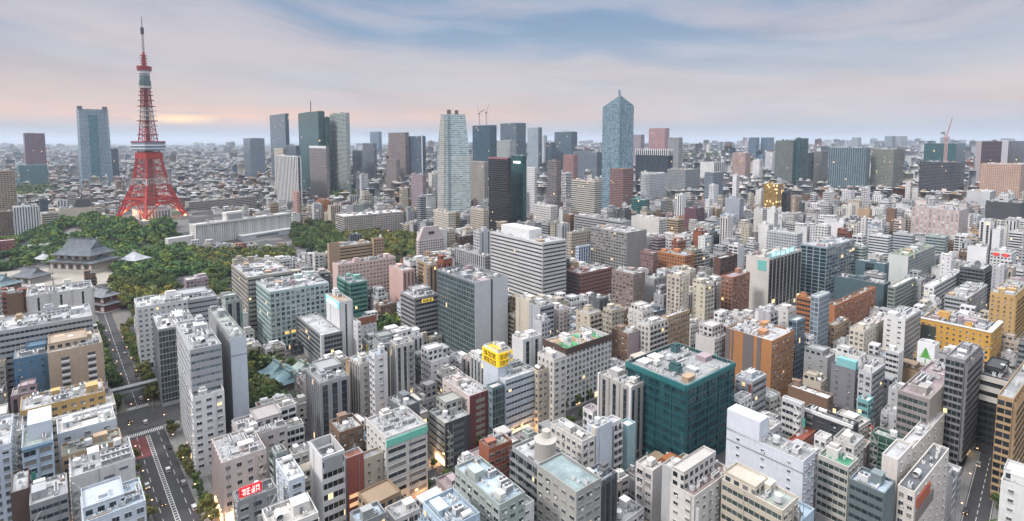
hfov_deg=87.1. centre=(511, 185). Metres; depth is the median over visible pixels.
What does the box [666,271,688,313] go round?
office building
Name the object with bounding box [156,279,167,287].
broadleaf tree
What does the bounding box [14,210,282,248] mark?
hill
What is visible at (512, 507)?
window
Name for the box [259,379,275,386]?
broadleaf tree
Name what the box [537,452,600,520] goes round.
office building
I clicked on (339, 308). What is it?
office building
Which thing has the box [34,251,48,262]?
temple hall
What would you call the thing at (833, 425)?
window
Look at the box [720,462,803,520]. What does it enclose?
office building
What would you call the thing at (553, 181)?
apartment building
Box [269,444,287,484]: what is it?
apartment building
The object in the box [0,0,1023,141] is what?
sky
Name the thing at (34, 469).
window
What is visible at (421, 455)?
window
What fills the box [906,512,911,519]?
window
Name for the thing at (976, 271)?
apartment building
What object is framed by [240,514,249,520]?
window
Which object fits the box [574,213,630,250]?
office building
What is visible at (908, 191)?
office building
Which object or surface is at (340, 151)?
tower block
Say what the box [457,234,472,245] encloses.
office building
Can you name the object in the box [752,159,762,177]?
office building
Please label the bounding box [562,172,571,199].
office building
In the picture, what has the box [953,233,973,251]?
apartment building
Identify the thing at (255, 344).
office building
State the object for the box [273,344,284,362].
office building
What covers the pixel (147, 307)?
office building
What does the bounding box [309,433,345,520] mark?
office building
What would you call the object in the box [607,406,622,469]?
apartment building
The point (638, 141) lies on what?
tower block
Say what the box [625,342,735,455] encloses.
office building
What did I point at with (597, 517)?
window
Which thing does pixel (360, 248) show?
office building
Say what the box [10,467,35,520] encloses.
office building
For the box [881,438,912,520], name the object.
office building
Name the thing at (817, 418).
office building
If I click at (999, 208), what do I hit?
office building
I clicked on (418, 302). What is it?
office building
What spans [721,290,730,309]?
window
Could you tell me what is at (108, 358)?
broadleaf tree
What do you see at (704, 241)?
office building
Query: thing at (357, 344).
office building
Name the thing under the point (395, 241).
woodland
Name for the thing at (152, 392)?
broadleaf tree
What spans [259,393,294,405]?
office building
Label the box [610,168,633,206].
office building
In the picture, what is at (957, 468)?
office building
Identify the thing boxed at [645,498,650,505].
window
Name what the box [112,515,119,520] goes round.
window
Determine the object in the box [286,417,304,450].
apartment building
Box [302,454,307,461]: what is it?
window
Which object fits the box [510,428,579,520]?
office building
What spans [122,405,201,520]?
road
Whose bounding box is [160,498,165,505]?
parked car
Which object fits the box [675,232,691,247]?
office building
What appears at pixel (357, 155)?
tower block
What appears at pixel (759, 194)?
office building
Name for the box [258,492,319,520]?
apartment building
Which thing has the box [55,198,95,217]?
office building
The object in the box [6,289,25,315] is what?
apartment building
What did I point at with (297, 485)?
window
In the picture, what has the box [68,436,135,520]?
office building
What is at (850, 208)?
office building
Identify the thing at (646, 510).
window
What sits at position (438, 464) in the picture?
pavement
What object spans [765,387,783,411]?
office building
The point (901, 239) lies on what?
office building
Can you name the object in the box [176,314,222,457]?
office building
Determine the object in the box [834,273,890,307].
office building
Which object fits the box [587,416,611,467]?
apartment building
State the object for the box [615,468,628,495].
office building
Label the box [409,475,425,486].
window
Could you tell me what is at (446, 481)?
office building
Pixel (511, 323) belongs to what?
apartment building
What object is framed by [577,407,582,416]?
broadleaf tree
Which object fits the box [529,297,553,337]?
office building
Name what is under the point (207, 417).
office building
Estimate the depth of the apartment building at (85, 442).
224.65 m
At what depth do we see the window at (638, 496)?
215.67 m
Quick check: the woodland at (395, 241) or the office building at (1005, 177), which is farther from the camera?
the office building at (1005, 177)
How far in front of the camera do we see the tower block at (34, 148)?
2167.11 m
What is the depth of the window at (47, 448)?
209.72 m
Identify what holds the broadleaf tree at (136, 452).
on the pavement at (150, 518)
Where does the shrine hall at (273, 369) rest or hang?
on the ground
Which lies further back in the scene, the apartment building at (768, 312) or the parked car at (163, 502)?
the apartment building at (768, 312)
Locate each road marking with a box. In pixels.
[105,317,193,520]
[441,415,993,520]
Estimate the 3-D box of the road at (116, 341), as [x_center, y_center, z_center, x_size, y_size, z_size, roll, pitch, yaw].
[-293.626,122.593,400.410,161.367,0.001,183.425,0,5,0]
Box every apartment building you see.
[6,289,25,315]
[13,203,39,235]
[20,378,105,418]
[61,427,122,520]
[211,427,267,520]
[231,402,287,478]
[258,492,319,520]
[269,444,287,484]
[275,454,304,502]
[277,399,296,422]
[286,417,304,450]
[296,374,305,397]
[385,496,420,520]
[434,209,455,229]
[435,364,459,393]
[470,206,488,229]
[508,311,515,348]
[525,494,533,520]
[527,166,536,213]
[532,364,548,432]
[533,201,557,221]
[547,159,560,216]
[551,417,594,467]
[571,178,601,213]
[576,304,602,331]
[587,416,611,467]
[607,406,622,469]
[638,315,668,352]
[661,456,680,520]
[669,445,727,520]
[709,273,720,309]
[725,404,814,506]
[728,242,743,270]
[734,390,754,409]
[758,304,777,325]
[766,226,802,248]
[788,378,833,411]
[802,333,813,378]
[815,441,858,520]
[828,316,851,348]
[830,219,845,236]
[835,343,868,404]
[849,312,883,352]
[852,233,864,244]
[857,394,873,424]
[861,186,869,207]
[868,232,891,261]
[885,344,903,382]
[886,207,896,249]
[910,204,968,235]
[923,295,940,309]
[942,341,982,465]
[944,463,955,520]
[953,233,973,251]
[959,261,991,305]
[990,361,1023,500]
[1001,349,1017,365]
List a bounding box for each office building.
[0,238,14,256]
[0,303,93,412]
[0,358,10,413]
[0,403,23,469]
[0,413,17,520]
[10,378,38,413]
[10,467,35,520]
[13,339,49,392]
[17,164,47,184]
[21,405,55,483]
[23,392,117,473]
[26,278,95,323]
[27,243,48,248]
[29,472,71,520]
[39,197,47,211]
[40,211,58,223]
[47,328,105,388]
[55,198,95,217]
[56,405,116,474]
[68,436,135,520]
[80,476,146,520]
[134,289,187,366]
[152,308,193,406]
[176,286,216,324]
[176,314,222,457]
[184,273,208,288]
[185,195,256,210]
[188,384,225,477]
[221,291,242,329]
[231,258,291,336]
[233,478,277,520]
[247,340,261,356]
[256,271,328,349]
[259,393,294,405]
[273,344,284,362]
[288,441,309,464]
[296,312,342,360]
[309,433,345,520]
[311,202,322,219]
[312,251,323,270]
[325,287,353,357]
[327,242,339,274]
[327,350,347,371]
[328,203,340,223]
[329,411,363,451]
[335,209,403,231]
[337,273,367,317]
[340,239,371,260]
[345,444,363,520]
[349,351,369,417]
[350,500,385,520]
[352,317,361,355]
[354,314,376,338]
[358,478,404,509]
[359,173,367,198]
[362,330,376,351]
[364,447,383,488]
[369,343,387,416]
[371,235,383,256]
[371,286,387,309]
[373,329,402,397]
[376,298,396,318]
[387,390,419,415]
[389,263,414,301]
[390,336,415,396]
[391,325,414,354]
[399,187,407,209]
[400,283,437,342]
[411,326,422,349]
[415,349,420,384]
[416,225,443,255]
[416,378,440,423]
[417,194,425,230]
[418,256,436,283]
[418,487,479,520]
[421,342,448,380]
[424,258,436,292]
[428,171,436,195]
[429,332,441,342]
[429,391,469,468]
[436,471,454,490]
[437,263,507,353]
[442,371,487,449]
[450,351,465,371]
[454,245,490,270]
[455,455,524,520]
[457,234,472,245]
[461,350,473,376]
[470,349,483,384]
[473,226,490,253]
[479,432,511,478]
[482,340,512,385]
[486,373,503,434]
[488,156,510,230]
[491,223,565,296]
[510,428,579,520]
[511,154,526,222]
[512,329,541,366]
[512,426,538,442]
[516,292,537,331]
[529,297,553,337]
[533,313,549,349]
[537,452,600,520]
[538,347,565,421]
[552,302,571,335]
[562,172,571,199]
[566,262,611,295]
[566,293,581,308]
[567,227,589,257]
[573,151,601,178]
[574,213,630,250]
[576,244,589,263]
[583,403,596,430]
[587,461,617,520]
[589,292,608,310]
[591,224,646,268]
[603,303,623,333]
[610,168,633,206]
[611,324,639,360]
[612,266,644,307]
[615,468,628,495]
[617,495,643,520]
[621,418,635,472]
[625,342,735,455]
[628,300,653,328]
[631,197,649,213]
[631,214,667,233]
[635,148,672,180]
[635,452,661,520]
[640,172,666,200]
[640,249,657,275]
[645,272,665,302]
[654,283,666,307]
[657,248,694,268]
[662,308,689,346]
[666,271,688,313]
[667,167,699,189]
[667,215,684,233]
[675,193,685,215]
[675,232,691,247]
[678,264,695,285]
[684,205,704,229]
[689,317,702,347]
[691,277,713,320]
[695,319,724,358]
[698,232,711,253]
[700,161,724,177]
[704,170,723,199]
[709,183,718,204]
[714,251,737,275]
[714,308,736,332]
[719,214,732,244]
[720,268,749,310]
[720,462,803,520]
[725,196,743,221]
[725,318,794,396]
[728,309,748,322]
[732,174,739,197]
[734,367,766,412]
[741,224,751,243]
[746,246,801,309]
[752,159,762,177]
[753,206,766,230]
[755,189,763,206]
[758,221,772,250]
[763,182,783,208]
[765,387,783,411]
[766,415,781,436]
[767,206,777,228]
[774,139,794,184]
[774,301,796,327]
[781,191,790,211]
[781,395,804,439]
[788,315,804,382]
[788,426,815,445]
[790,194,799,212]
[794,137,808,185]
[796,292,810,332]
[797,500,814,520]
[800,235,854,296]
[803,343,834,392]
[803,369,827,391]
[804,404,858,441]
[807,152,813,179]
[809,290,829,346]
[812,151,827,188]
[814,430,831,449]
[815,223,830,239]
[827,146,870,188]
[829,286,875,333]
[830,356,857,412]
[833,334,848,348]
[833,428,863,467]
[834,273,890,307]
[836,409,872,439]
[841,203,855,216]
[842,188,854,200]
[847,466,895,520]
[853,243,867,274]
[855,258,888,280]
[856,359,884,426]
[858,206,871,217]
[860,216,867,245]
[862,439,870,468]
[869,427,908,469]
[870,148,904,188]
[880,404,896,430]
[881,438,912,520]
[882,305,920,359]
[887,276,914,308]
[888,243,934,283]
[888,382,904,406]
[892,231,915,251]
[895,361,944,436]
[896,443,948,520]
[902,411,944,468]
[905,181,912,199]
[909,269,926,306]
[917,338,939,365]
[918,160,964,193]
[919,308,1003,369]
[923,143,965,161]
[925,233,948,260]
[939,249,955,275]
[944,281,987,311]
[948,462,961,506]
[966,189,995,206]
[966,244,987,263]
[974,140,1023,180]
[975,356,1017,455]
[979,162,1023,198]
[979,219,992,263]
[985,198,1023,219]
[988,276,1023,337]
[989,247,1016,264]
[991,225,1003,249]
[991,263,1007,290]
[998,459,1023,520]
[1000,332,1019,360]
[1008,229,1023,261]
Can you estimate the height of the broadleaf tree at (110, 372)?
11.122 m
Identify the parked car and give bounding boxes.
[144,482,149,488]
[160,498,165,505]
[165,466,170,472]
[180,479,186,485]
[191,503,197,510]
[962,507,968,514]
[975,461,980,466]
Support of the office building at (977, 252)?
on the ground
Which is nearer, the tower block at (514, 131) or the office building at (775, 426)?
the office building at (775, 426)
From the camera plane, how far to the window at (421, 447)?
230.67 m
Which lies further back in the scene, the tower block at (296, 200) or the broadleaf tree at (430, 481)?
the tower block at (296, 200)
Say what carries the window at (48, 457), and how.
in the office building at (37, 450)
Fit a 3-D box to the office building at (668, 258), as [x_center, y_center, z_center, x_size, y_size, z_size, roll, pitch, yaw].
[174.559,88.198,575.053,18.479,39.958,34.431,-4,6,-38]
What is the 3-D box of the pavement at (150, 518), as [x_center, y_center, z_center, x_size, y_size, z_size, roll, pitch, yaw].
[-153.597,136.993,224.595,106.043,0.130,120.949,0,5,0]
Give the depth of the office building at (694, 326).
403.13 m
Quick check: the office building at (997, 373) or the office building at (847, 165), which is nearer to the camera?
the office building at (997, 373)
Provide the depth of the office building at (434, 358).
316.03 m
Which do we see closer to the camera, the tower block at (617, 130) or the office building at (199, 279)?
the office building at (199, 279)
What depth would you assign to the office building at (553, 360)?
288.74 m
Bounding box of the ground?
[0,142,1023,520]
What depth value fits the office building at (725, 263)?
531.15 m
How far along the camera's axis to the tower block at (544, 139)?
2234.41 m
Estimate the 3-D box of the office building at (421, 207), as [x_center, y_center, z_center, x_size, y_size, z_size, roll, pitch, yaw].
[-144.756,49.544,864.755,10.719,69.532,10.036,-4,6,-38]
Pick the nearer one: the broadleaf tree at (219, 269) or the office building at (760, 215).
the broadleaf tree at (219, 269)
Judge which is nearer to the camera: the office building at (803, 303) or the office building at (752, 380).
the office building at (752, 380)
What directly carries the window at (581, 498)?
in the office building at (568, 488)
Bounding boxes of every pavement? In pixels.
[95,314,126,414]
[111,310,159,405]
[123,435,153,520]
[163,420,219,520]
[428,396,596,470]
[429,418,582,488]
[948,444,978,520]
[991,502,998,520]
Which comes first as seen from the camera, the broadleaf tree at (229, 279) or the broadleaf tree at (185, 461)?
the broadleaf tree at (185, 461)
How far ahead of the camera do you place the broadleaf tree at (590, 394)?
322.03 m
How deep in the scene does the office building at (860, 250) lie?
571.39 m
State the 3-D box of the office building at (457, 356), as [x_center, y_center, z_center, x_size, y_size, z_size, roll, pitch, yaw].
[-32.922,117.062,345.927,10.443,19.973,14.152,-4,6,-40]
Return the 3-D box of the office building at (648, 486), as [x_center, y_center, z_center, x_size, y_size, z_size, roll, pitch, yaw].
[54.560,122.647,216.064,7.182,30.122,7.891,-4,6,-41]
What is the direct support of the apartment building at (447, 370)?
on the ground
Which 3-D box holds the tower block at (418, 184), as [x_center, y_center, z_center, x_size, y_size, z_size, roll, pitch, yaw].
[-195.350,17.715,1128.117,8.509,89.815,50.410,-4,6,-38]
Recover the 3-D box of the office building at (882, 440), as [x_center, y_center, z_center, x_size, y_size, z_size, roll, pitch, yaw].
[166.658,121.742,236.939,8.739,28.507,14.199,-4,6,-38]
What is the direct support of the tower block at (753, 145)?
on the ground
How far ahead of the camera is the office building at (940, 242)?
656.95 m
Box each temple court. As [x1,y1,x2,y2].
[0,268,51,285]
[51,269,111,284]
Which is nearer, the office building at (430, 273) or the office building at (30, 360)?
the office building at (30, 360)
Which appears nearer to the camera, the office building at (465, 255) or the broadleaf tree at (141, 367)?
the broadleaf tree at (141, 367)
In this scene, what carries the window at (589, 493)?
in the office building at (568, 488)
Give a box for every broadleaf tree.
[96,321,105,329]
[102,341,110,346]
[103,347,110,353]
[104,355,111,363]
[104,361,117,368]
[105,370,120,376]
[105,372,117,387]
[106,275,115,282]
[106,375,126,387]
[113,393,124,408]
[118,323,130,328]
[120,327,129,333]
[121,272,132,277]
[121,299,133,308]
[124,336,135,343]
[126,318,133,325]
[127,294,137,303]
[129,344,136,355]
[130,355,138,362]
[133,449,140,456]
[134,360,151,374]
[135,464,141,471]
[138,369,151,376]
[139,274,149,281]
[140,372,154,381]
[141,381,157,391]
[142,385,159,399]
[144,493,150,505]
[145,281,156,285]
[146,505,157,518]
[150,273,158,278]
[153,268,163,274]
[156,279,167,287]
[166,419,174,428]
[167,423,179,433]
[175,446,190,460]
[181,456,191,468]
[184,461,195,475]
[190,471,200,483]
[191,479,203,492]
[195,492,217,514]
[197,491,207,500]
[200,507,220,520]
[207,274,217,280]
[212,286,224,294]
[215,267,224,272]
[216,271,228,280]
[217,280,228,287]
[224,267,230,276]
[225,277,231,284]
[248,367,256,372]
[249,387,262,399]
[249,394,260,408]
[257,387,271,395]
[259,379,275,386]
[259,391,272,397]
[265,383,276,397]
[272,382,283,392]
[273,389,292,397]
[286,357,294,365]
[428,478,432,489]
[430,458,437,465]
[442,468,453,474]
[566,415,575,422]
[575,394,581,404]
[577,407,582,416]
[587,389,592,397]
[990,492,999,507]
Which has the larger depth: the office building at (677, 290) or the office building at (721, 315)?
the office building at (677, 290)
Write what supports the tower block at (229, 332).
on the ground
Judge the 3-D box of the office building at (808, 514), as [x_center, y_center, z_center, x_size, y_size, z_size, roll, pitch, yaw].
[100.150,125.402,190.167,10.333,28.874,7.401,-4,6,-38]
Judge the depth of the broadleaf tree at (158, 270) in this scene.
595.49 m
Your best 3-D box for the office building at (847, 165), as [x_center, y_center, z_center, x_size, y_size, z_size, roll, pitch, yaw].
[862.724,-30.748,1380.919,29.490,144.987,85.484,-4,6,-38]
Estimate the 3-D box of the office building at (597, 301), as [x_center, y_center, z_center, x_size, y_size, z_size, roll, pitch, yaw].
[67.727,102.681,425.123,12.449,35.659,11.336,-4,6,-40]
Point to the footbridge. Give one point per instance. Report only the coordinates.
(129, 388)
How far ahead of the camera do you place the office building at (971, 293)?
460.93 m
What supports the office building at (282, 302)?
on the ground
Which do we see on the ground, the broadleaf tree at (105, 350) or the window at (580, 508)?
the broadleaf tree at (105, 350)
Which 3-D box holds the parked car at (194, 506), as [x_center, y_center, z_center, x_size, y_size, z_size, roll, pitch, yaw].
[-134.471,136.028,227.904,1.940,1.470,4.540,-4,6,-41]
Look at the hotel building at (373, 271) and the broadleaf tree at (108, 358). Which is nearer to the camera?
the broadleaf tree at (108, 358)
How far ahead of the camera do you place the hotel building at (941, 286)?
481.22 m
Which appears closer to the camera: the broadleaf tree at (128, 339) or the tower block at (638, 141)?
the broadleaf tree at (128, 339)
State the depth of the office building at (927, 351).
335.82 m
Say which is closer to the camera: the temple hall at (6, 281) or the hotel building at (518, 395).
the hotel building at (518, 395)
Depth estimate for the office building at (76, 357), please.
289.71 m
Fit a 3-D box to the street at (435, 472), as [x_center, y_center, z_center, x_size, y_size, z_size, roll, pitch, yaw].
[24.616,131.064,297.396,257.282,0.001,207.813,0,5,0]
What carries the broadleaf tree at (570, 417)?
on the ground
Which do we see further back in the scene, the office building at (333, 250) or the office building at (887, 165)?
the office building at (887, 165)
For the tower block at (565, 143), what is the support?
on the ground
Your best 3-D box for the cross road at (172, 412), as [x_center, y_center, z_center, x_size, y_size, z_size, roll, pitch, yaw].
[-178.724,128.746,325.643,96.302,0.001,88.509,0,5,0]
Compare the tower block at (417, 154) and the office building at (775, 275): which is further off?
the tower block at (417, 154)
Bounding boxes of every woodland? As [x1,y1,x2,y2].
[0,210,220,276]
[3,168,311,219]
[16,182,54,194]
[107,279,174,306]
[189,243,295,266]
[247,347,282,398]
[288,218,344,252]
[330,186,355,196]
[342,227,416,262]
[377,312,400,330]
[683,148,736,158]
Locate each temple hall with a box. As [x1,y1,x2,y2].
[0,273,25,289]
[9,265,54,283]
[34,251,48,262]
[46,236,119,272]
[118,249,151,263]
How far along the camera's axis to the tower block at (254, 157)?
2015.31 m
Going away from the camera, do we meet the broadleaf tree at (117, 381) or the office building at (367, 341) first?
the broadleaf tree at (117, 381)
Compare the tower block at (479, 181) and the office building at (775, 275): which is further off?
the tower block at (479, 181)
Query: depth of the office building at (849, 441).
233.39 m
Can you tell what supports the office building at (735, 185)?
on the ground
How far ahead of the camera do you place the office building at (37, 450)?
211.13 m
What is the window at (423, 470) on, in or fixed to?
in the hotel building at (397, 436)
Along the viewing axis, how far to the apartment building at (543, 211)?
844.23 m
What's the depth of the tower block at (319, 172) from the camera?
1256.76 m
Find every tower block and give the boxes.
[0,169,16,211]
[0,210,13,235]
[23,133,46,164]
[76,106,112,189]
[111,148,119,176]
[208,305,249,433]
[243,138,265,177]
[270,113,289,176]
[274,148,284,188]
[275,154,302,203]
[285,144,299,155]
[292,190,300,221]
[298,101,324,190]
[305,357,349,438]
[309,146,329,198]
[325,116,331,190]
[330,112,350,191]
[352,149,362,188]
[363,143,376,179]
[370,131,381,156]
[386,158,399,188]
[388,132,408,178]
[409,135,425,174]
[411,173,426,206]
[437,110,469,212]
[470,161,487,202]
[472,125,496,177]
[497,140,515,157]
[500,122,525,155]
[527,127,541,172]
[542,135,546,162]
[546,143,554,171]
[554,131,576,169]
[563,155,577,178]
[597,366,644,459]
[602,89,633,208]
[633,134,644,165]
[649,128,668,149]
[668,137,682,167]
[732,152,750,177]
[748,137,759,157]
[761,137,773,151]
[765,152,774,172]
[851,137,860,147]
[884,136,894,147]
[894,136,907,147]
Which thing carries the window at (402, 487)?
in the hotel building at (397, 436)
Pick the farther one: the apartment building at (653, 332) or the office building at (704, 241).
the office building at (704, 241)
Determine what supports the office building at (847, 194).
on the ground
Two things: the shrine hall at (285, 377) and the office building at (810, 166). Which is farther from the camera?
the office building at (810, 166)
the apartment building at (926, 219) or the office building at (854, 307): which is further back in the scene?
the apartment building at (926, 219)
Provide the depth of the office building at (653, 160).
1555.07 m
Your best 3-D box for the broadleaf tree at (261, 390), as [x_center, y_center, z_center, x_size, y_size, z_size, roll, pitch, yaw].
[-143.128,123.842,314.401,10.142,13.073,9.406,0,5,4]
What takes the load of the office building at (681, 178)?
on the ground
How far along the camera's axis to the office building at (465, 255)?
592.32 m
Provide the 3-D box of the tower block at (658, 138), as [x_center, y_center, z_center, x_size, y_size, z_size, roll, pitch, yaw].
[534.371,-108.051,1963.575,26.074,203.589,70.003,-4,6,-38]
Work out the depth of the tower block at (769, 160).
1937.73 m
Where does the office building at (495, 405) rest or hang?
on the ground
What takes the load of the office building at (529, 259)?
on the ground
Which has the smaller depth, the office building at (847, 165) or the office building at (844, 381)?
the office building at (844, 381)
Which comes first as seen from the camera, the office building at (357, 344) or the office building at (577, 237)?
the office building at (357, 344)
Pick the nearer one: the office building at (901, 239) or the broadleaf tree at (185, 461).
the broadleaf tree at (185, 461)
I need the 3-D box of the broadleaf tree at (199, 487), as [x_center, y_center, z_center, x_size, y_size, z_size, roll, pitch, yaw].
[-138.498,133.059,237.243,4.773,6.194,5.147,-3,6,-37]
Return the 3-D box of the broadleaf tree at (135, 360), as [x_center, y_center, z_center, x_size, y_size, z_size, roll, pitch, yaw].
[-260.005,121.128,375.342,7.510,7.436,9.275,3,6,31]
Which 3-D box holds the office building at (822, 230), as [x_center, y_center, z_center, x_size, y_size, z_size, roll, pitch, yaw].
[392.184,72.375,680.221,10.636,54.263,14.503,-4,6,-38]
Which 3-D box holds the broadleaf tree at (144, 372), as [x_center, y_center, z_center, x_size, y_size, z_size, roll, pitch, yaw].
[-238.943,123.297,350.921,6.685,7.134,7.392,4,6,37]
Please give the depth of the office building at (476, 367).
302.85 m
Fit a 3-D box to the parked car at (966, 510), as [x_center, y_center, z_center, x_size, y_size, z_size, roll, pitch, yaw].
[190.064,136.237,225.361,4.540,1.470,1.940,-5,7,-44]
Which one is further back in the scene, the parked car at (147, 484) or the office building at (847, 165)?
the office building at (847, 165)
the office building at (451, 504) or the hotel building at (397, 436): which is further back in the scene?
the hotel building at (397, 436)
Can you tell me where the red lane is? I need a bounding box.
[131,436,151,459]
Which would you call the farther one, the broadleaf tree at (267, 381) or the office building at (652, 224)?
the office building at (652, 224)
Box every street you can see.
[428,398,596,486]
[960,452,994,520]
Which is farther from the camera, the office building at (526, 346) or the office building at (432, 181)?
the office building at (432, 181)
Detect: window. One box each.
[2,448,8,454]
[3,457,9,463]
[4,465,9,471]
[4,473,10,480]
[5,482,10,488]
[24,449,35,457]
[24,458,36,467]
[30,468,37,474]
[39,445,51,453]
[40,454,52,462]
[41,463,52,471]
[41,472,53,478]
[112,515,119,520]
[124,511,131,519]
[134,306,139,355]
[136,506,143,514]
[137,516,144,520]
[179,375,191,450]
[225,465,230,471]
[240,504,248,512]
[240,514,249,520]
[254,499,261,507]
[254,508,262,517]
[256,286,270,343]
[267,494,274,502]
[272,332,295,343]
[293,482,301,489]
[293,490,301,496]
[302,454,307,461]
[388,443,405,454]
[388,451,405,462]
[388,459,405,471]
[388,467,406,478]
[392,475,406,484]
[398,483,406,490]
[409,436,425,446]
[409,444,425,454]
[409,451,425,462]
[409,459,425,470]
[409,467,426,478]
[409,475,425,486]
[410,482,426,494]
[502,507,506,514]
[510,503,515,510]
[510,512,514,519]
[578,494,584,502]
[578,504,583,512]
[586,490,591,497]
[586,499,591,507]
[586,509,592,517]
[591,249,625,266]
[594,485,600,492]
[594,504,600,512]
[594,514,599,520]
[636,467,642,475]
[636,484,641,492]
[636,493,641,500]
[637,476,641,483]
[644,472,650,480]
[644,506,650,514]
[644,514,649,520]
[645,480,650,488]
[645,489,650,497]
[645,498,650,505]
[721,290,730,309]
[800,245,825,292]
[806,420,812,426]
[818,417,824,423]
[825,282,834,292]
[830,422,836,428]
[845,447,851,453]
[897,508,902,515]
[898,499,903,507]
[906,503,911,510]
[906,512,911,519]
[907,494,912,501]
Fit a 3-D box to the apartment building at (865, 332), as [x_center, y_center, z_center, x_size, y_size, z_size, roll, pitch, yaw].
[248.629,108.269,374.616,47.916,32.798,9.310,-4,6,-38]
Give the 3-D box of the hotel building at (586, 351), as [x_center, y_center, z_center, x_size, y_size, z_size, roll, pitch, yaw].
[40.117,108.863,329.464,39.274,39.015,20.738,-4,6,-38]
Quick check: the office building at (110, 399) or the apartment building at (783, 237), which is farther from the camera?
the apartment building at (783, 237)
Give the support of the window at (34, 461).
in the office building at (37, 450)
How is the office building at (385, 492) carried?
on the ground
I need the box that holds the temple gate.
[94,284,121,313]
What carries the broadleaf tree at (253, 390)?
on the ground
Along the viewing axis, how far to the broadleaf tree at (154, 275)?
583.83 m
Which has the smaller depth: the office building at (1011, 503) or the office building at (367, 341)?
the office building at (1011, 503)
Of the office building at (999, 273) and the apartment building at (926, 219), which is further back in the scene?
the apartment building at (926, 219)
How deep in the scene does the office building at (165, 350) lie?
316.96 m
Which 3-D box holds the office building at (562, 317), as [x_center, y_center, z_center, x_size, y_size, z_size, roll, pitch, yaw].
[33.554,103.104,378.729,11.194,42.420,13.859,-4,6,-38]
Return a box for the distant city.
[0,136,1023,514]
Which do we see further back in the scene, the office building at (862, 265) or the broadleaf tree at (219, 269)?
the broadleaf tree at (219, 269)
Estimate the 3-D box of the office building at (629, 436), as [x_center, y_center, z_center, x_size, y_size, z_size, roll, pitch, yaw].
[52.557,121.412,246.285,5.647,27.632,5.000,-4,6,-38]
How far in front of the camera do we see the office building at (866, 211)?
915.65 m
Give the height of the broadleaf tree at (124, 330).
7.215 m
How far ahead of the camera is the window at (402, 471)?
225.14 m
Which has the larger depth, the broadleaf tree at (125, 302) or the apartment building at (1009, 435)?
the broadleaf tree at (125, 302)
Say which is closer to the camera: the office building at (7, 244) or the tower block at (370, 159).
the office building at (7, 244)
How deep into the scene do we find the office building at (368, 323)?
404.58 m
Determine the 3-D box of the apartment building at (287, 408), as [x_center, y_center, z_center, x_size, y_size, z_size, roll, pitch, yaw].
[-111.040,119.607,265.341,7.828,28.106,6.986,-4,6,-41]
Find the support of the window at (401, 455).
in the hotel building at (397, 436)
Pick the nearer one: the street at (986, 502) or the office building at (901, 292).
the street at (986, 502)
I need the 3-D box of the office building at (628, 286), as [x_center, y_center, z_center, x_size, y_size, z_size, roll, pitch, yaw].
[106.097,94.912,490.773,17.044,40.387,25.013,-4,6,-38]
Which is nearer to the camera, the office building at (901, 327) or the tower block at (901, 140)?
the office building at (901, 327)
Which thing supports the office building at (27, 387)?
on the ground
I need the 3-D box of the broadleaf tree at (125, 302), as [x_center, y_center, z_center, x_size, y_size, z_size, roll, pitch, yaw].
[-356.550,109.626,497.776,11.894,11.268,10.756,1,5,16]
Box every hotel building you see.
[165,210,295,245]
[332,253,395,291]
[366,405,427,498]
[499,358,536,432]
[542,326,611,408]
[924,269,959,309]
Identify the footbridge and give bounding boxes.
[110,378,157,393]
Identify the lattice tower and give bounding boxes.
[116,16,191,221]
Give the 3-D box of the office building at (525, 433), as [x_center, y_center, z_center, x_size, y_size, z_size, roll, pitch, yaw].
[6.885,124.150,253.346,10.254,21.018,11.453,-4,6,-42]
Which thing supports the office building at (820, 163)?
on the ground
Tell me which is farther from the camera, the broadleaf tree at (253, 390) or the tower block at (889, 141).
the tower block at (889, 141)
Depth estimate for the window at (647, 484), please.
212.07 m
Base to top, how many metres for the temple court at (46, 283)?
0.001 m
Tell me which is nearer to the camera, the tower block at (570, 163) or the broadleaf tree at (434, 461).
the broadleaf tree at (434, 461)
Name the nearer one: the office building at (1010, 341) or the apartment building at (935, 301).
the office building at (1010, 341)
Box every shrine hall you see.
[257,356,296,382]
[274,364,294,388]
[291,356,311,372]
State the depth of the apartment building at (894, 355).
325.89 m
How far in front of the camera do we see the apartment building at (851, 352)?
309.23 m
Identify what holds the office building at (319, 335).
on the ground
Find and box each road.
[97,312,148,411]
[117,383,282,434]
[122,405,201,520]
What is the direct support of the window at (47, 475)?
in the office building at (37, 450)
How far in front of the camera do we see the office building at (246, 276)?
438.44 m
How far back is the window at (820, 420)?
265.02 m
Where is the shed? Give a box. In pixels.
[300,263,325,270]
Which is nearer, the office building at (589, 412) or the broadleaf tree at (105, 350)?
the office building at (589, 412)
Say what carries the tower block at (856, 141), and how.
on the ground
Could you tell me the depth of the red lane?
274.13 m
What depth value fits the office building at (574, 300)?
445.86 m
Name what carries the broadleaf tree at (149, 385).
on the ground
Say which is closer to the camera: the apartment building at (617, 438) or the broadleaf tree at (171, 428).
the apartment building at (617, 438)
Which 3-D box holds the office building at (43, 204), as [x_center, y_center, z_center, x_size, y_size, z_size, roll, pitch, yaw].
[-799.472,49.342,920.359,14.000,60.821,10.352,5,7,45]
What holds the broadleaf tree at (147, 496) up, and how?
on the pavement at (150, 518)
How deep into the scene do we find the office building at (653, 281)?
507.10 m
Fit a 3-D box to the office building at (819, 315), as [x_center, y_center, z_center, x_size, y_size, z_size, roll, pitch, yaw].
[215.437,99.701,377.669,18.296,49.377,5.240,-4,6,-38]
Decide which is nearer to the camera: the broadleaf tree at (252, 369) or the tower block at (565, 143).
the broadleaf tree at (252, 369)

